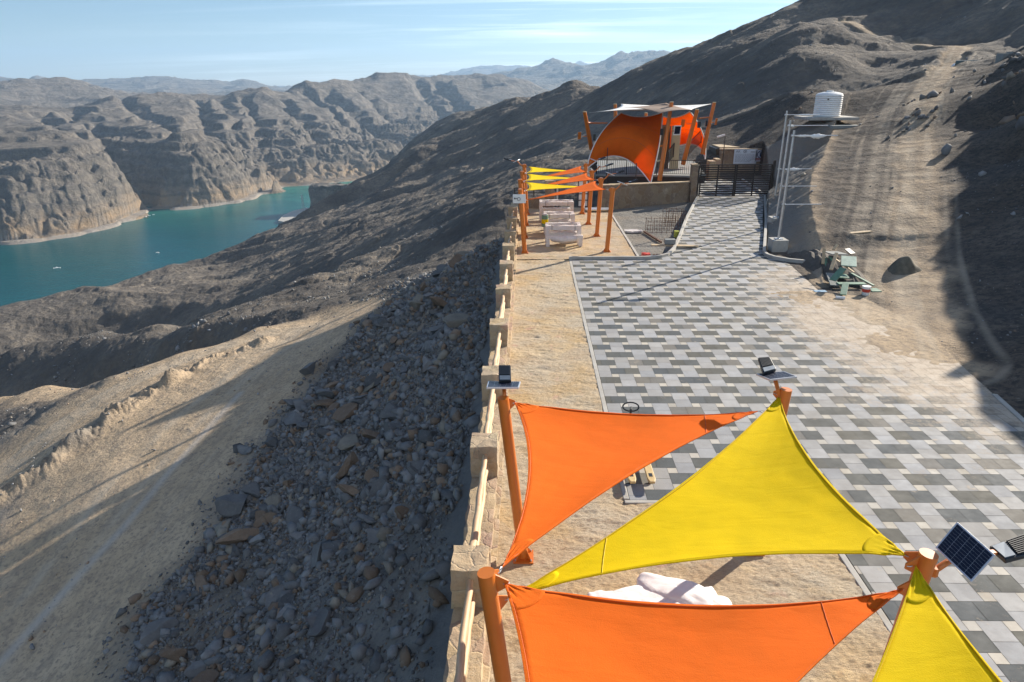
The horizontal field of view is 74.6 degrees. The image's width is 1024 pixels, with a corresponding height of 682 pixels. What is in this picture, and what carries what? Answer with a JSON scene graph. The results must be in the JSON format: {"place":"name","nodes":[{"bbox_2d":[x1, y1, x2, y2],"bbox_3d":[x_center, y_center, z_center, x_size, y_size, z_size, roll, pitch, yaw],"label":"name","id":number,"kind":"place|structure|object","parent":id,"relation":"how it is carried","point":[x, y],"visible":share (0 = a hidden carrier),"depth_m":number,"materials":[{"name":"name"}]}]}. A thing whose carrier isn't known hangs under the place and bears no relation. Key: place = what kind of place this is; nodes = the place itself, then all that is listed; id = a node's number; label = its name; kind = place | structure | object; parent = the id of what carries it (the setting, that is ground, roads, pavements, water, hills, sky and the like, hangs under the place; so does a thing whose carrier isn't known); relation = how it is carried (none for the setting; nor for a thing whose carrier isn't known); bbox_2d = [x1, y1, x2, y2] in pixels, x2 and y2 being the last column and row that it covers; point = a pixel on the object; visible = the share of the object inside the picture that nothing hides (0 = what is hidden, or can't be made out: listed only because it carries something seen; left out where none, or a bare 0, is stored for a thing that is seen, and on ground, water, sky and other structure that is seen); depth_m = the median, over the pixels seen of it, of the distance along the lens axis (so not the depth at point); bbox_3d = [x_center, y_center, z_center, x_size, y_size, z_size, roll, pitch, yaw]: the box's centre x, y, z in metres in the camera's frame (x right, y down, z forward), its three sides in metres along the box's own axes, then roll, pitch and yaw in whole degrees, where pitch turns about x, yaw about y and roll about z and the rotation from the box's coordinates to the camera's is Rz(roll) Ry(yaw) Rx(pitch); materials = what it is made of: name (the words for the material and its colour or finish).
{"place":"outdoors","nodes":[
{"label":"outdoors","id":0,"kind":"place"},
{"bbox_2d":[0,181,352,305],"bbox_3d":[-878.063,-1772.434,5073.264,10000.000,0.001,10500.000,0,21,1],"label":"water","id":1,"kind":"structure","parent":0,"point":[120,253],"depth_m":748.06,"materials":[{"name":"liquid"}]},
{"bbox_2d":[0,0,797,85],"label":"sky","id":2,"kind":"structure","parent":0,"point":[267,42],"materials":[{"name":"blue"}]},
{"bbox_2d":[0,0,1023,681],"bbox_3d":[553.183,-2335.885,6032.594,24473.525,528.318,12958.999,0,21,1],"label":"terrain","id":3,"kind":"structure","parent":0,"point":[408,154],"depth_m":57.87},
{"bbox_2d":[139,617,178,644],"bbox_3d":[-10.162,8.377,19.442,1.093,0.440,0.663,-21,47,-21],"label":"boulder","id":4,"kind":"object","parent":3,"relation":"on","point":[150,633],"visible":0.72,"depth_m":19.32,"materials":[{"name":"stone"}]},
{"bbox_2d":[159,648,187,663],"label":"boulder","id":5,"kind":"object","parent":3,"relation":"on","point":[174,654],"visible":0.94,"depth_m":17.27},
{"bbox_2d":[0,298,384,678],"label":"road stones","id":6,"kind":"object","parent":3,"relation":"on","point":[30,636],"visible":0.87,"depth_m":31.75,"materials":[{"name":"stone"}]},
{"bbox_2d":[184,660,206,678],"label":"boulder","id":7,"kind":"object","parent":3,"relation":"on","point":[195,668],"visible":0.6,"depth_m":16.38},
{"bbox_2d":[195,575,208,595],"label":"boulder","id":8,"kind":"object","parent":3,"relation":"on","point":[201,580],"visible":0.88,"depth_m":20.41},
{"bbox_2d":[191,669,219,681],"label":"boulder","id":9,"kind":"object","parent":3,"relation":"on","point":[209,675],"visible":1,"depth_m":15.43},
{"bbox_2d":[215,494,248,517],"bbox_3d":[-10.191,6.005,24.396,1.146,0.839,1.024,6,25,-15],"label":"boulder","id":10,"kind":"object","parent":3,"relation":"on","point":[230,506],"visible":0.89,"depth_m":24.10,"materials":[{"name":"stone"}]},
{"bbox_2d":[0,200,465,471],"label":"scree","id":11,"kind":"structure","parent":3,"relation":"on","point":[177,348],"depth_m":60.79,"materials":[{"name":"stone"}]},
{"bbox_2d":[242,481,261,498],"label":"boulder","id":12,"kind":"object","parent":3,"relation":"on","point":[253,489],"visible":0.87,"depth_m":24.73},
{"bbox_2d":[265,493,280,505],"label":"boulder","id":13,"kind":"object","parent":3,"relation":"on","point":[274,499],"visible":0.78,"depth_m":23.36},
{"bbox_2d":[278,208,307,223],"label":"shore platform","id":14,"kind":"structure","parent":3,"relation":"on","point":[289,215],"depth_m":897.23,"materials":[{"name":"concrete"}]},
{"bbox_2d":[284,411,302,424],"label":"boulder","id":15,"kind":"object","parent":3,"relation":"on","point":[294,417],"visible":0.94,"depth_m":29.65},
{"bbox_2d":[286,506,303,528],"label":"boulder","id":16,"kind":"object","parent":3,"relation":"on","point":[295,514],"visible":0.58,"depth_m":21.23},
{"bbox_2d":[92,237,503,681],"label":"rubble","id":17,"kind":"object","parent":3,"relation":"on","point":[263,634],"visible":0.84,"depth_m":20.32,"materials":[{"name":"stone"}]},
{"bbox_2d":[215,528,259,544],"bbox_3d":[-8.885,6.375,22.121,1.630,0.618,0.748,-8,22,-19],"label":"boulder","id":18,"kind":"object","parent":17,"relation":"on","point":[237,535],"visible":0.79,"depth_m":21.81,"materials":[{"name":"stone"}]},
{"bbox_2d":[265,585,284,608],"bbox_3d":[-5.931,6.567,17.064,0.625,0.284,0.710,15,44,-3],"label":"boulder","id":19,"kind":"object","parent":17,"relation":"on","point":[274,596],"visible":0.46,"depth_m":17.02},
{"bbox_2d":[276,593,294,607],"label":"boulder","id":20,"kind":"object","parent":17,"relation":"on","point":[282,600],"visible":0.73,"depth_m":16.65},
{"bbox_2d":[276,603,297,620],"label":"boulder","id":21,"kind":"object","parent":17,"relation":"on","point":[279,617],"visible":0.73,"depth_m":15.92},
{"bbox_2d":[310,543,321,566],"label":"boulder","id":22,"kind":"object","parent":17,"relation":"on","point":[316,553],"visible":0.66,"depth_m":17.63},
{"bbox_2d":[332,402,357,421],"bbox_3d":[-6.794,2.899,27.451,0.768,0.408,1.244,12,25,30],"label":"boulder","id":23,"kind":"object","parent":17,"relation":"on","point":[343,412],"visible":0.92,"depth_m":27.32,"materials":[{"name":"stone"}]},
{"bbox_2d":[335,451,358,479],"bbox_3d":[-5.431,4.075,21.948,0.646,0.606,0.980,22,56,37],"label":"boulder","id":24,"kind":"object","parent":17,"relation":"on","point":[351,459],"visible":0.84,"depth_m":21.69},
{"bbox_2d":[364,468,378,482],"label":"boulder","id":25,"kind":"object","parent":17,"relation":"on","point":[370,473],"visible":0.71,"depth_m":20.27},
{"bbox_2d":[299,361,315,374],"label":"boulder","id":26,"kind":"object","parent":3,"relation":"on","point":[308,368],"visible":0.95,"depth_m":34.57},
{"bbox_2d":[307,607,330,636],"bbox_3d":[-4.162,6.122,14.578,0.513,0.457,0.755,-15,2,-4],"label":"boulder","id":27,"kind":"object","parent":3,"relation":"on","point":[320,627],"visible":0.92,"depth_m":14.45,"materials":[{"name":"stone"}]},
{"bbox_2d":[308,183,349,206],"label":"rock headland","id":28,"kind":"structure","parent":3,"relation":"on","point":[318,192],"depth_m":924.70,"materials":[{"name":"stone"}]},
{"bbox_2d":[322,539,343,551],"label":"boulder","id":29,"kind":"object","parent":3,"relation":"on","point":[329,545],"visible":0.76,"depth_m":17.55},
{"bbox_2d":[336,484,359,496],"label":"boulder","id":30,"kind":"object","parent":3,"relation":"on","point":[350,490],"visible":0.69,"depth_m":19.96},
{"bbox_2d":[337,434,359,450],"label":"boulder","id":31,"kind":"object","parent":3,"relation":"on","point":[346,443],"visible":0.74,"depth_m":24.14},
{"bbox_2d":[356,514,377,524],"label":"boulder","id":32,"kind":"object","parent":3,"relation":"on","point":[369,520],"visible":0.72,"depth_m":17.40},
{"bbox_2d":[361,429,378,438],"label":"boulder","id":33,"kind":"object","parent":3,"relation":"on","point":[368,433],"visible":0.69,"depth_m":23.28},
{"bbox_2d":[364,373,381,387],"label":"boulder","id":34,"kind":"object","parent":3,"relation":"on","point":[370,379],"visible":0.66,"depth_m":29.33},
{"bbox_2d":[367,528,379,542],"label":"boulder","id":35,"kind":"object","parent":3,"relation":"on","point":[371,535],"visible":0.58,"depth_m":16.41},
{"bbox_2d":[368,475,387,502],"bbox_3d":[-3.770,4.236,18.987,0.570,0.508,0.839,2,45,-10],"label":"boulder","id":36,"kind":"object","parent":3,"relation":"on","point":[379,483],"visible":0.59,"depth_m":18.94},
{"bbox_2d":[379,403,398,419],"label":"boulder","id":37,"kind":"object","parent":3,"relation":"on","point":[385,413],"visible":0.66,"depth_m":23.70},
{"bbox_2d":[394,506,408,517],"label":"boulder","id":38,"kind":"object","parent":3,"relation":"on","point":[400,511],"visible":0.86,"depth_m":16.56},
{"bbox_2d":[418,430,436,443],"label":"boulder","id":39,"kind":"object","parent":3,"relation":"on","point":[424,436],"visible":0.66,"depth_m":19.88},
{"bbox_2d":[442,313,469,327],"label":"boulder","id":40,"kind":"object","parent":3,"relation":"on","point":[453,320],"visible":0.61,"depth_m":28.20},
{"bbox_2d":[443,202,519,681],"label":"stone parapet","id":41,"kind":"structure","parent":3,"relation":"on","point":[468,656],"depth_m":11.95,"materials":[{"name":"stone"}]},
{"bbox_2d":[518,196,544,208],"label":"stone wall","id":42,"kind":"structure","parent":3,"relation":"on","point":[533,203],"depth_m":42.25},
{"bbox_2d":[501,259,623,503],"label":"stone walkway","id":43,"kind":"structure","parent":3,"relation":"on","point":[551,364],"depth_m":19.86,"materials":[{"name":"stone"}]},
{"bbox_2d":[578,111,595,149],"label":"canopy post","id":44,"kind":"object","parent":3,"relation":"on","point":[588,136],"visible":0.94,"depth_m":48.71,"materials":[{"name":"orange paint"}]},
{"bbox_2d":[569,260,628,500],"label":"flush kerb","id":45,"kind":"structure","parent":3,"relation":"on","point":[622,483],"depth_m":19.27,"materials":[{"name":"concrete"}]},
{"bbox_2d":[612,215,638,255],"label":"patio kerb","id":46,"kind":"structure","parent":3,"relation":"on","point":[626,238],"depth_m":34.18,"materials":[{"name":"concrete"}]},
{"bbox_2d":[569,196,698,259],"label":"raised kerb","id":47,"kind":"structure","parent":3,"relation":"on","point":[671,250],"depth_m":30.16,"materials":[{"name":"concrete"}]},
{"bbox_2d":[597,181,689,209],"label":"stone wall","id":48,"kind":"structure","parent":3,"relation":"on","point":[633,195],"depth_m":44.05,"materials":[{"name":"stone"}]},
{"bbox_2d":[590,160,705,183],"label":"viewing platform","id":49,"kind":"structure","parent":3,"relation":"on","point":[625,178],"depth_m":49.79,"materials":[{"name":"paint"}]},
{"bbox_2d":[590,159,706,174],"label":"platform railing","id":50,"kind":"object","parent":49,"relation":"on","point":[594,166],"visible":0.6,"depth_m":49.14,"materials":[{"name":"metal"}]},
{"bbox_2d":[664,129,702,168],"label":"ramp railing","id":51,"kind":"object","parent":49,"relation":"on","point":[672,152],"visible":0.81,"depth_m":52.48,"materials":[{"name":"metal"}]},
{"bbox_2d":[681,109,700,164],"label":"canopy post","id":52,"kind":"object","parent":49,"relation":"on","point":[688,143],"visible":0.98,"depth_m":47.83,"materials":[{"name":"orange paint"}]},
{"bbox_2d":[662,111,705,158],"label":"canopy membrane","id":53,"kind":"object","parent":52,"relation":"attached to","point":[688,118],"visible":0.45,"depth_m":54.40,"materials":[{"name":"fabric"}]},
{"bbox_2d":[700,102,717,154],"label":"canopy post","id":54,"kind":"object","parent":49,"relation":"on","point":[706,136],"visible":1,"depth_m":52.59,"materials":[{"name":"orange paint"}]},
{"bbox_2d":[657,102,681,180],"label":"canopy post","id":55,"kind":"object","parent":3,"relation":"on","point":[677,130],"visible":1,"depth_m":47.08,"materials":[{"name":"orange paint"}]},
{"bbox_2d":[587,112,662,181],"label":"canopy membrane","id":56,"kind":"object","parent":55,"relation":"attached to","point":[633,140],"visible":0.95,"depth_m":48.07,"materials":[{"name":"fabric"}]},
{"bbox_2d":[590,104,708,112],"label":"canopy sail","id":57,"kind":"object","parent":55,"relation":"attached to","point":[622,108],"visible":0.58,"depth_m":50.98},
{"bbox_2d":[624,103,689,112],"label":"canopy sail","id":58,"kind":"object","parent":55,"relation":"attached to","point":[661,108],"visible":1,"depth_m":46.29,"materials":[{"name":"beige fabric"}]},
{"bbox_2d":[489,502,889,681],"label":"stone terrace","id":59,"kind":"structure","parent":3,"relation":"on","point":[855,654],"depth_m":10.84,"materials":[{"name":"stone"}]},
{"bbox_2d":[477,566,511,681],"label":"sail post","id":60,"kind":"object","parent":59,"relation":"on","point":[491,581],"visible":0.91,"depth_m":6.75,"materials":[{"name":"orange paint"}]},
{"bbox_2d":[504,583,903,681],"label":"shade sail","id":61,"kind":"object","parent":60,"relation":"attached to","point":[566,637],"visible":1,"depth_m":6.21,"materials":[{"name":"orange fabric"}]},
{"bbox_2d":[486,365,532,563],"bbox_3d":[-0.009,2.048,10.977,0.719,3.282,0.812,0,21,1],"label":"sail post","id":62,"kind":"object","parent":59,"relation":"on","point":[506,404],"visible":0.9,"depth_m":10.53,"materials":[{"name":"orange paint"}]},
{"bbox_2d":[587,572,731,604],"bbox_3d":[2.207,4.023,9.841,2.190,0.326,1.650,0,21,1],"label":"wrapped heap","id":63,"kind":"object","parent":59,"relation":"on","point":[650,587],"visible":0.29,"depth_m":10.11,"materials":[{"name":"fabric"}]},
{"bbox_2d":[756,357,796,555],"bbox_3d":[4.177,1.937,11.132,0.599,3.289,0.888,0,21,1],"label":"sail post","id":64,"kind":"object","parent":59,"relation":"on","point":[769,372],"visible":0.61,"depth_m":10.52,"materials":[{"name":"orange paint"}]},
{"bbox_2d":[502,402,757,566],"bbox_3d":[0.993,1.395,9.642,5.678,0.320,2.586,-20,29,-41],"label":"shade sail","id":65,"kind":"object","parent":64,"relation":"attached to","point":[578,460],"visible":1,"depth_m":9.35,"materials":[{"name":"orange fabric"}]},
{"bbox_2d":[527,397,904,588],"bbox_3d":[3.017,2.082,7.811,5.862,0.320,2.700,-19,28,-40],"label":"shade sail","id":66,"kind":"object","parent":64,"relation":"attached to","point":[761,484],"visible":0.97,"depth_m":7.86,"materials":[{"name":"yellow fabric"}]},
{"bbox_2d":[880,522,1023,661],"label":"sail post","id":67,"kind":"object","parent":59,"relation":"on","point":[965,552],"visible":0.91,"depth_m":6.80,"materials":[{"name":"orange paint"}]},
{"bbox_2d":[872,565,1001,681],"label":"shade sail","id":68,"kind":"object","parent":67,"relation":"attached to","point":[929,641],"visible":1,"depth_m":5.91,"materials":[{"name":"yellow fabric"}]},
{"bbox_2d":[689,163,699,202],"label":"stone pillar","id":69,"kind":"structure","parent":3,"relation":"on","point":[694,168],"depth_m":45.08,"materials":[{"name":"stone"}]},
{"bbox_2d":[719,148,761,172],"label":"boundary wall","id":70,"kind":"structure","parent":3,"relation":"on","point":[728,158],"depth_m":57.86,"materials":[{"name":"stone"}]},
{"bbox_2d":[733,149,757,163],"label":"notice board","id":71,"kind":"object","parent":70,"relation":"attached to","point":[744,156],"visible":1,"depth_m":57.64,"materials":[{"name":"grey"}]},
{"bbox_2d":[762,195,804,262],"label":"raised kerb","id":72,"kind":"structure","parent":3,"relation":"on","point":[765,253],"depth_m":30.56,"materials":[{"name":"concrete"}]},
{"bbox_2d":[766,111,821,205],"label":"steel mast","id":73,"kind":"object","parent":3,"relation":"on","point":[791,169],"visible":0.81,"depth_m":40.12,"materials":[{"name":"metal"}]},
{"bbox_2d":[767,120,827,222],"bbox_3d":[15.030,-8.664,35.325,2.360,5.591,0.720,0,21,1],"label":"steel mast","id":74,"kind":"object","parent":3,"relation":"on","point":[776,217],"visible":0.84,"depth_m":35.35,"materials":[{"name":"metal"}]},
{"bbox_2d":[572,181,1023,681],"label":"paved yard","id":75,"kind":"structure","parent":3,"relation":"on","point":[926,483],"depth_m":16.96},
{"bbox_2d":[622,402,655,483],"bbox_3d":[2.575,2.021,13.963,0.540,1.105,2.097,0,21,1],"label":"pallet truck","id":76,"kind":"object","parent":75,"relation":"on","point":[650,475],"visible":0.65,"depth_m":13.37,"materials":[{"name":"brown wood"}]},
{"bbox_2d":[696,160,775,196],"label":"slatted gate","id":77,"kind":"structure","parent":75,"relation":"on","point":[735,178],"depth_m":45.01,"materials":[{"name":"metal"}]},
{"bbox_2d":[767,130,837,251],"bbox_3d":[13.182,-6.690,30.449,2.360,5.462,0.720,0,21,1],"label":"steel mast","id":78,"kind":"object","parent":3,"relation":"on","point":[778,243],"visible":0.94,"depth_m":30.75,"materials":[{"name":"metal"}]},
{"bbox_2d":[794,115,858,120],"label":"concrete pad","id":79,"kind":"object","parent":3,"relation":"on","point":[813,118],"visible":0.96,"depth_m":52.39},
{"bbox_2d":[813,90,843,116],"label":"water tank","id":80,"kind":"object","parent":79,"relation":"on","point":[828,103],"visible":0.98,"depth_m":52.77,"materials":[{"name":"white paint"}]},
{"bbox_2d":[789,249,870,287],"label":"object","id":81,"kind":"structure","parent":3,"relation":"on","point":[812,258],"depth_m":27.84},
{"bbox_2d":[836,259,854,272],"bbox_3d":[13.195,-2.992,26.654,0.100,0.432,0.789,-20,28,-40],"label":"formwork board","id":82,"kind":"object","parent":81,"relation":"on","point":[847,267],"visible":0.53,"depth_m":26.58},
{"bbox_2d":[841,255,856,266],"bbox_3d":[13.377,-3.168,26.690,0.550,0.237,0.819,8,23,21],"label":"formwork board","id":83,"kind":"object","parent":82,"relation":"on","point":[849,261],"visible":1,"depth_m":26.64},
{"bbox_2d":[639,6,1023,351],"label":"dirt stones","id":84,"kind":"object","parent":3,"relation":"on","point":[981,173],"visible":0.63,"depth_m":45.65,"materials":[{"name":"stone"}]},
{"bbox_2d":[838,554,892,631],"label":"flush kerb","id":85,"kind":"structure","parent":3,"relation":"on","point":[864,588],"depth_m":10.65,"materials":[{"name":"concrete"}]},
{"bbox_2d":[887,256,921,274],"bbox_3d":[15.735,-2.944,26.836,2.600,0.937,2.200,0,21,1],"label":"earth mound","id":86,"kind":"object","parent":3,"relation":"on","point":[905,265],"visible":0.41,"depth_m":26.53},
{"bbox_2d":[901,52,1023,154],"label":"bank rocks","id":87,"kind":"object","parent":3,"relation":"on","point":[947,147],"visible":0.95,"depth_m":46.81,"materials":[{"name":"stone"}]},
{"bbox_2d":[992,394,1023,423],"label":"edge kerb","id":88,"kind":"structure","parent":3,"relation":"on","point":[1014,412],"depth_m":16.23,"materials":[{"name":"concrete"}]},
{"bbox_2d":[517,207,634,258],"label":"stone patio","id":89,"kind":"structure","parent":0,"point":[592,245],"depth_m":33.39,"materials":[{"name":"stone"}]},
{"bbox_2d":[504,158,529,214],"bbox_3d":[0.324,-9.196,40.036,1.572,3.288,0.482,5,22,13],"label":"sail post","id":90,"kind":"object","parent":89,"relation":"on","point":[524,166],"visible":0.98,"depth_m":39.72,"materials":[{"name":"orange paint"}]},
{"bbox_2d":[518,189,527,253],"bbox_3d":[0.515,-5.521,30.977,0.475,2.964,0.432,0,21,1],"label":"sail post","id":91,"kind":"object","parent":89,"relation":"on","point":[522,225],"visible":1,"depth_m":30.93,"materials":[{"name":"orange paint"}]},
{"bbox_2d":[528,181,605,199],"bbox_3d":[3.178,-6.910,31.246,4.781,0.410,2.211,-19,28,-39],"label":"shade sail","id":92,"kind":"object","parent":91,"relation":"attached to","point":[591,186],"visible":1,"depth_m":31.57,"materials":[{"name":"orange fabric"}]},
{"bbox_2d":[518,179,527,237],"bbox_3d":[0.562,-6.680,33.975,0.525,2.968,0.522,0,21,1],"label":"sail post","id":93,"kind":"object","parent":89,"relation":"on","point":[520,182],"visible":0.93,"depth_m":33.55,"materials":[{"name":"orange paint"}]},
{"bbox_2d":[549,173,594,184],"bbox_3d":[3.062,-8.081,34.279,4.577,0.410,2.010,-19,27,-39],"label":"shade sail","id":94,"kind":"object","parent":93,"relation":"attached to","point":[583,177],"visible":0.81,"depth_m":34.77,"materials":[{"name":"orange fabric"}]},
{"bbox_2d":[520,171,528,225],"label":"sail post","id":95,"kind":"object","parent":89,"relation":"on","point":[522,173],"visible":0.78,"depth_m":36.67,"materials":[{"name":"orange paint"}]},
{"bbox_2d":[547,166,586,175],"bbox_3d":[3.133,-9.246,37.291,4.469,0.410,1.972,-19,28,-40],"label":"shade sail","id":96,"kind":"object","parent":95,"relation":"attached to","point":[575,170],"visible":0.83,"depth_m":37.74,"materials":[{"name":"orange fabric"}]},
{"bbox_2d":[539,199,573,220],"bbox_3d":[2.561,-7.590,38.855,1.982,1.080,0.998,0,21,1],"label":"wrapped bench","id":97,"kind":"object","parent":89,"relation":"on","point":[556,202],"visible":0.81,"depth_m":38.50,"materials":[{"name":"plastic"}]},
{"bbox_2d":[543,211,575,233],"bbox_3d":[2.511,-6.245,35.470,1.700,1.007,1.482,0,21,1],"label":"wrapped bench","id":98,"kind":"object","parent":89,"relation":"on","point":[561,214],"visible":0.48,"depth_m":35.40,"materials":[{"name":"plastic"}]},
{"bbox_2d":[545,222,582,246],"bbox_3d":[2.524,-5.205,32.820,1.798,0.977,1.491,0,21,1],"label":"wrapped bench","id":99,"kind":"object","parent":89,"relation":"on","point":[564,236],"visible":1,"depth_m":32.48,"materials":[{"name":"plastic"}]},
{"bbox_2d":[578,180,588,206],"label":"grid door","id":100,"kind":"structure","parent":89,"relation":"on","point":[580,195],"depth_m":42.37,"materials":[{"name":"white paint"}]},
{"bbox_2d":[579,157,605,213],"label":"sail post","id":101,"kind":"object","parent":89,"relation":"on","point":[585,165],"visible":0.72,"depth_m":40.03,"materials":[{"name":"orange paint"}]},
{"bbox_2d":[527,166,564,172],"bbox_3d":[1.790,-9.851,38.825,4.469,0.360,1.888,-19,28,-40],"label":"shade sail","id":102,"kind":"object","parent":101,"relation":"attached to","point":[535,169],"visible":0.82,"depth_m":38.72,"materials":[{"name":"yellow fabric"}]},
{"bbox_2d":[585,163,613,224],"bbox_3d":[4.801,-8.109,37.100,1.528,3.286,0.513,-4,21,-8],"label":"sail post","id":103,"kind":"object","parent":89,"relation":"on","point":[591,172],"visible":0.85,"depth_m":37.00,"materials":[{"name":"orange paint"}]},
{"bbox_2d":[526,174,569,180],"bbox_3d":[1.731,-8.706,35.863,4.577,0.360,1.911,-19,27,-39],"label":"shade sail","id":104,"kind":"object","parent":103,"relation":"attached to","point":[537,177],"visible":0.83,"depth_m":35.79,"materials":[{"name":"yellow fabric"}]},
{"bbox_2d":[593,170,624,236],"bbox_3d":[4.911,-6.991,34.205,1.529,3.286,0.514,-4,21,-8],"label":"sail post","id":105,"kind":"object","parent":89,"relation":"on","point":[599,201],"visible":0.86,"depth_m":34.00,"materials":[{"name":"orange paint"}]},
{"bbox_2d":[526,182,576,190],"bbox_3d":[1.732,-7.573,32.931,4.781,0.360,2.026,-19,28,-39],"label":"shade sail","id":106,"kind":"object","parent":105,"relation":"attached to","point":[535,186],"visible":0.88,"depth_m":32.79,"materials":[{"name":"yellow fabric"}]},
{"bbox_2d":[603,179,637,251],"bbox_3d":[4.998,-5.763,31.028,1.544,3.287,0.510,-4,21,-8],"label":"sail post","id":107,"kind":"object","parent":89,"relation":"on","point":[611,190],"visible":1,"depth_m":30.80,"materials":[{"name":"orange paint"}]},
{"bbox_2d":[656,125,680,168],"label":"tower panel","id":108,"kind":"structure","parent":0,"point":[675,139],"depth_m":51.88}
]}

